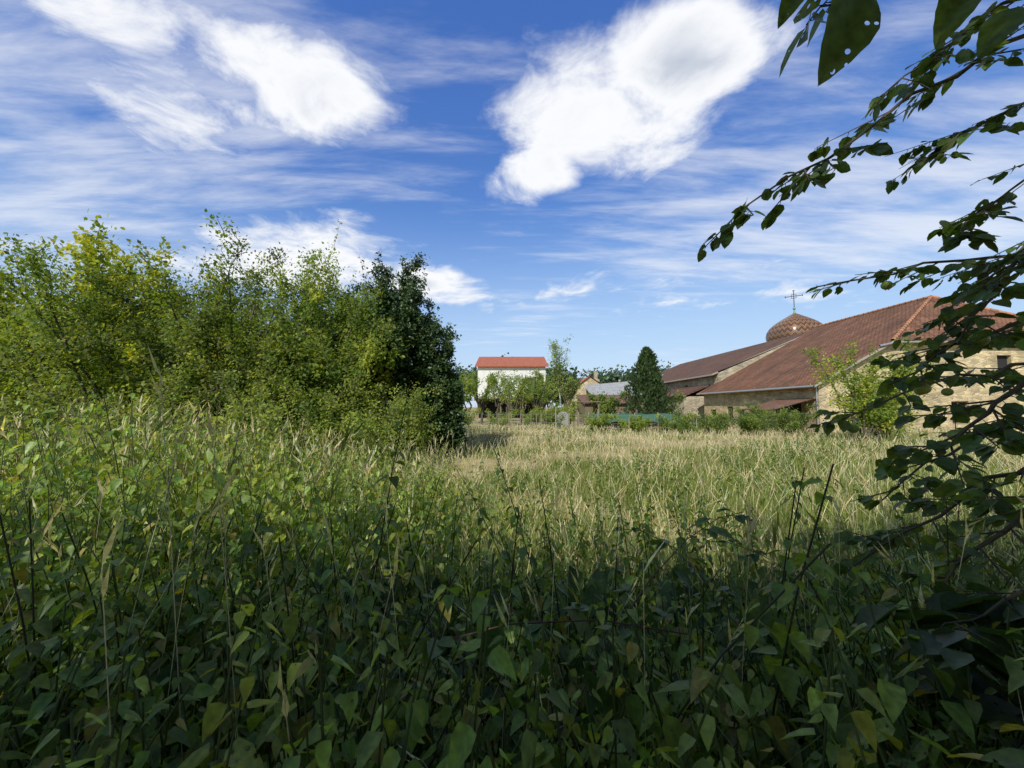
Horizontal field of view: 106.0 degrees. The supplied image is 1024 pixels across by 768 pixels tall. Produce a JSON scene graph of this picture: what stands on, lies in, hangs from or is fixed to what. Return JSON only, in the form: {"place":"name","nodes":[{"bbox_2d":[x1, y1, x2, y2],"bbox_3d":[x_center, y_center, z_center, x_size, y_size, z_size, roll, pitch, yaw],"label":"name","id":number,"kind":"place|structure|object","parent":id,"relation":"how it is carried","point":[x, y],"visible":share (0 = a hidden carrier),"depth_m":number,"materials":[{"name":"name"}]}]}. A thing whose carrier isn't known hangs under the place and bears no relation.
{"place":"outdoors","nodes":[
{"label":"outdoors","id":0,"kind":"place"},
{"bbox_2d":[479,399,543,417],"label":"dark barn bay","id":1,"kind":"object","parent":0,"point":[490,405],"depth_m":57.88,"materials":[{"name":"black"}]},
{"bbox_2d":[478,398,545,417],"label":"fence posts","id":2,"kind":"object","parent":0,"point":[500,407],"visible":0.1,"depth_m":54.89,"materials":[{"name":"wood"}]},
{"bbox_2d":[0,0,1023,407],"label":"sky","id":3,"kind":"structure","parent":0,"point":[560,169],"materials":[{"name":"blue"}]},
{"bbox_2d":[9,407,1023,595],"bbox_3d":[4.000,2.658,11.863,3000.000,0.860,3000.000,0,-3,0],"label":"ground","id":4,"kind":"structure","parent":0,"point":[514,421],"depth_m":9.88,"materials":[{"name":"green plant"}]},
{"bbox_2d":[0,209,460,477],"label":"thicket","id":5,"kind":"object","parent":4,"relation":"on","point":[9,307],"depth_m":9.91,"materials":[{"name":"green plant"}]},
{"bbox_2d":[264,251,474,454],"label":"dark thicket shrub leaves","id":6,"kind":"object","parent":4,"relation":"on","point":[424,353],"visible":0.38,"depth_m":12.73,"materials":[{"name":"green plant"}]},
{"bbox_2d":[0,344,1023,767],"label":"weed","id":7,"kind":"object","parent":4,"relation":"on","point":[876,722],"depth_m":1.20,"materials":[{"name":"green plant"}]},
{"bbox_2d":[0,545,1023,767],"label":"grass","id":8,"kind":"structure","parent":4,"relation":"on","point":[652,710],"depth_m":1.10,"materials":[{"name":"green plant"}]},
{"bbox_2d":[478,367,545,397],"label":"barn walls","id":9,"kind":"structure","parent":4,"relation":"on","point":[483,372],"depth_m":55.20,"materials":[{"name":"white paint"}]},
{"bbox_2d":[475,357,548,366],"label":"barn roof","id":10,"kind":"structure","parent":9,"relation":"on","point":[511,362],"depth_m":57.39,"materials":[{"name":"red tile"}]},
{"bbox_2d":[556,412,567,427],"bbox_3d":[3.850,2.777,29.838,0.900,1.250,0.900,0,-3,0],"label":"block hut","id":11,"kind":"object","parent":4,"relation":"on","point":[563,423],"visible":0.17,"depth_m":29.40,"materials":[{"name":"concrete"}]},
{"bbox_2d":[447,346,683,426],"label":"trees","id":12,"kind":"object","parent":4,"relation":"on","point":[637,376],"visible":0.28,"depth_m":32.40,"materials":[{"name":"green plant"}]},
{"bbox_2d":[463,407,696,440],"bbox_3d":[3.995,2.252,23.841,14.056,1.658,9.830,2,-4,-28],"label":"field fence","id":13,"kind":"object","parent":4,"relation":"on","point":[511,418],"visible":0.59,"depth_m":24.23,"materials":[{"name":"wood"}]},
{"bbox_2d":[566,377,598,417],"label":"house walls","id":14,"kind":"structure","parent":4,"relation":"on","point":[589,381],"depth_m":84.14,"materials":[{"name":"stone"}]},
{"bbox_2d":[565,376,600,391],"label":"house roof","id":15,"kind":"structure","parent":14,"relation":"on","point":[584,379],"depth_m":85.31,"materials":[{"name":"red tile"}]},
{"bbox_2d":[573,401,600,424],"bbox_3d":[6.500,2.610,33.905,2.200,2.149,2.400,0,-3,0],"label":"wooden frame","id":16,"kind":"object","parent":4,"relation":"on","point":[593,402],"visible":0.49,"depth_m":34.78,"materials":[{"name":"brown wood"}]},
{"bbox_2d":[578,411,680,427],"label":"fence posts","id":17,"kind":"object","parent":4,"relation":"on","point":[598,412],"visible":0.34,"depth_m":28.86,"materials":[{"name":"grey wood"}]},
{"bbox_2d":[580,413,679,423],"bbox_3d":[8.000,2.372,26.932,6.000,0.656,3.950,0,-3,0],"label":"green netting","id":18,"kind":"object","parent":17,"relation":"attached to","point":[623,416],"visible":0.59,"depth_m":25.09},
{"bbox_2d":[649,396,703,428],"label":"house side walls","id":19,"kind":"structure","parent":4,"relation":"on","point":[689,403],"depth_m":40.16,"materials":[{"name":"beige stone"}]},
{"bbox_2d":[459,334,935,441],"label":"bushes","id":20,"kind":"object","parent":4,"relation":"on","point":[755,421],"depth_m":23.37,"materials":[{"name":"green plant"}]},
{"bbox_2d":[651,343,787,395],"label":"house walls","id":21,"kind":"structure","parent":4,"relation":"on","point":[717,377],"depth_m":39.63,"materials":[{"name":"beige stone"}]},
{"bbox_2d":[663,384,709,397],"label":"house roof","id":22,"kind":"structure","parent":21,"relation":"attached to","point":[688,390],"depth_m":42.50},
{"bbox_2d":[648,331,807,383],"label":"house roof","id":23,"kind":"object","parent":21,"relation":"on","point":[709,365],"visible":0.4,"depth_m":46.68,"materials":[{"name":"brown tile"}]},
{"bbox_2d":[742,409,816,431],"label":"wall","id":24,"kind":"structure","parent":4,"relation":"on","point":[811,422],"depth_m":24.17,"materials":[{"name":"beige stone"}]},
{"bbox_2d":[744,398,814,409],"bbox_3d":[17.715,1.374,25.914,2.730,0.770,3.500,0,-3,0],"label":"lean to roof","id":25,"kind":"object","parent":24,"relation":"on","point":[777,404],"visible":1,"depth_m":25.44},
{"bbox_2d":[20,423,1023,683],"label":"field grass","id":26,"kind":"structure","parent":0,"point":[998,461],"depth_m":7.35,"materials":[{"name":"plant"}]},
{"bbox_2d":[577,398,637,427],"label":"stone wall","id":27,"kind":"structure","parent":0,"point":[587,408],"depth_m":37.93,"materials":[{"name":"beige stone"}]},
{"bbox_2d":[576,395,642,403],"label":"shed roof","id":28,"kind":"structure","parent":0,"point":[582,397],"depth_m":40.32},
{"bbox_2d":[584,381,641,395],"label":"roof","id":29,"kind":"structure","parent":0,"point":[614,388],"depth_m":49.78,"materials":[{"name":"grey tile"}]},
{"bbox_2d":[664,337,798,382],"bbox_3d":[29.800,-2.261,54.590,19.600,4.710,31.880,0,-3,0],"label":"roof edge","id":30,"kind":"object","parent":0,"point":[729,366],"visible":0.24,"depth_m":38.72,"materials":[{"name":"metal"}]},
{"bbox_2d":[765,313,821,341],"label":"church dome","id":31,"kind":"structure","parent":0,"point":[793,324],"depth_m":58.59,"materials":[{"name":"brown tile"}]},
{"bbox_2d":[785,290,802,306],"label":"cross","id":32,"kind":"object","parent":31,"relation":"on","point":[791,296],"visible":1,"depth_m":60.93,"materials":[{"name":"grey metal"}]},
{"bbox_2d":[697,0,1023,749],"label":"branch","id":33,"kind":"object","parent":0,"point":[940,646],"depth_m":1.28,"materials":[{"name":"green plant"}]},
{"bbox_2d":[778,0,1023,86],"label":"leaves","id":34,"kind":"object","parent":33,"relation":"on","point":[846,27],"visible":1,"depth_m":0.50,"materials":[{"name":"green plant"}]},
{"bbox_2d":[847,281,1022,597],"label":"apple tree fruit","id":35,"kind":"object","parent":33,"relation":"attached to","point":[927,592],"visible":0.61,"depth_m":1.43,"materials":[{"name":"green food"}]},
{"bbox_2d":[704,343,1023,432],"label":"farmhouse walls","id":36,"kind":"structure","parent":0,"point":[976,392],"depth_m":24.11,"materials":[{"name":"beige stone"}]},
{"bbox_2d":[728,401,967,423],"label":"farmhouse window frames","id":37,"kind":"structure","parent":36,"relation":"in","point":[951,401],"depth_m":24.10,"materials":[{"name":"brown wood"}]},
{"bbox_2d":[713,356,1006,430],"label":"windows","id":38,"kind":"structure","parent":36,"relation":"in","point":[1001,361],"depth_m":24.36,"materials":[{"name":"black glass"}]},
{"bbox_2d":[699,297,1023,392],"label":"roof","id":39,"kind":"structure","parent":36,"relation":"on","point":[787,365],"depth_m":29.21,"materials":[{"name":"brown tile"}]},
{"bbox_2d":[697,341,893,393],"bbox_3d":[30.800,-2.773,31.395,24.400,6.860,15.050,0,-3,0],"label":"roof edge","id":40,"kind":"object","parent":39,"relation":"attached to","point":[867,356],"depth_m":23.82,"materials":[{"name":"metal"}]},
{"bbox_2d":[696,341,947,423],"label":"farmhouse gutters","id":41,"kind":"object","parent":40,"relation":"attached to","point":[885,344],"visible":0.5,"depth_m":25.26,"materials":[{"name":"metal"}]},
{"bbox_2d":[815,295,1017,340],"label":"roof ridge tiles","id":42,"kind":"object","parent":39,"relation":"on","point":[919,309],"visible":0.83,"depth_m":27.82,"materials":[{"name":"brown tile"}]}
]}

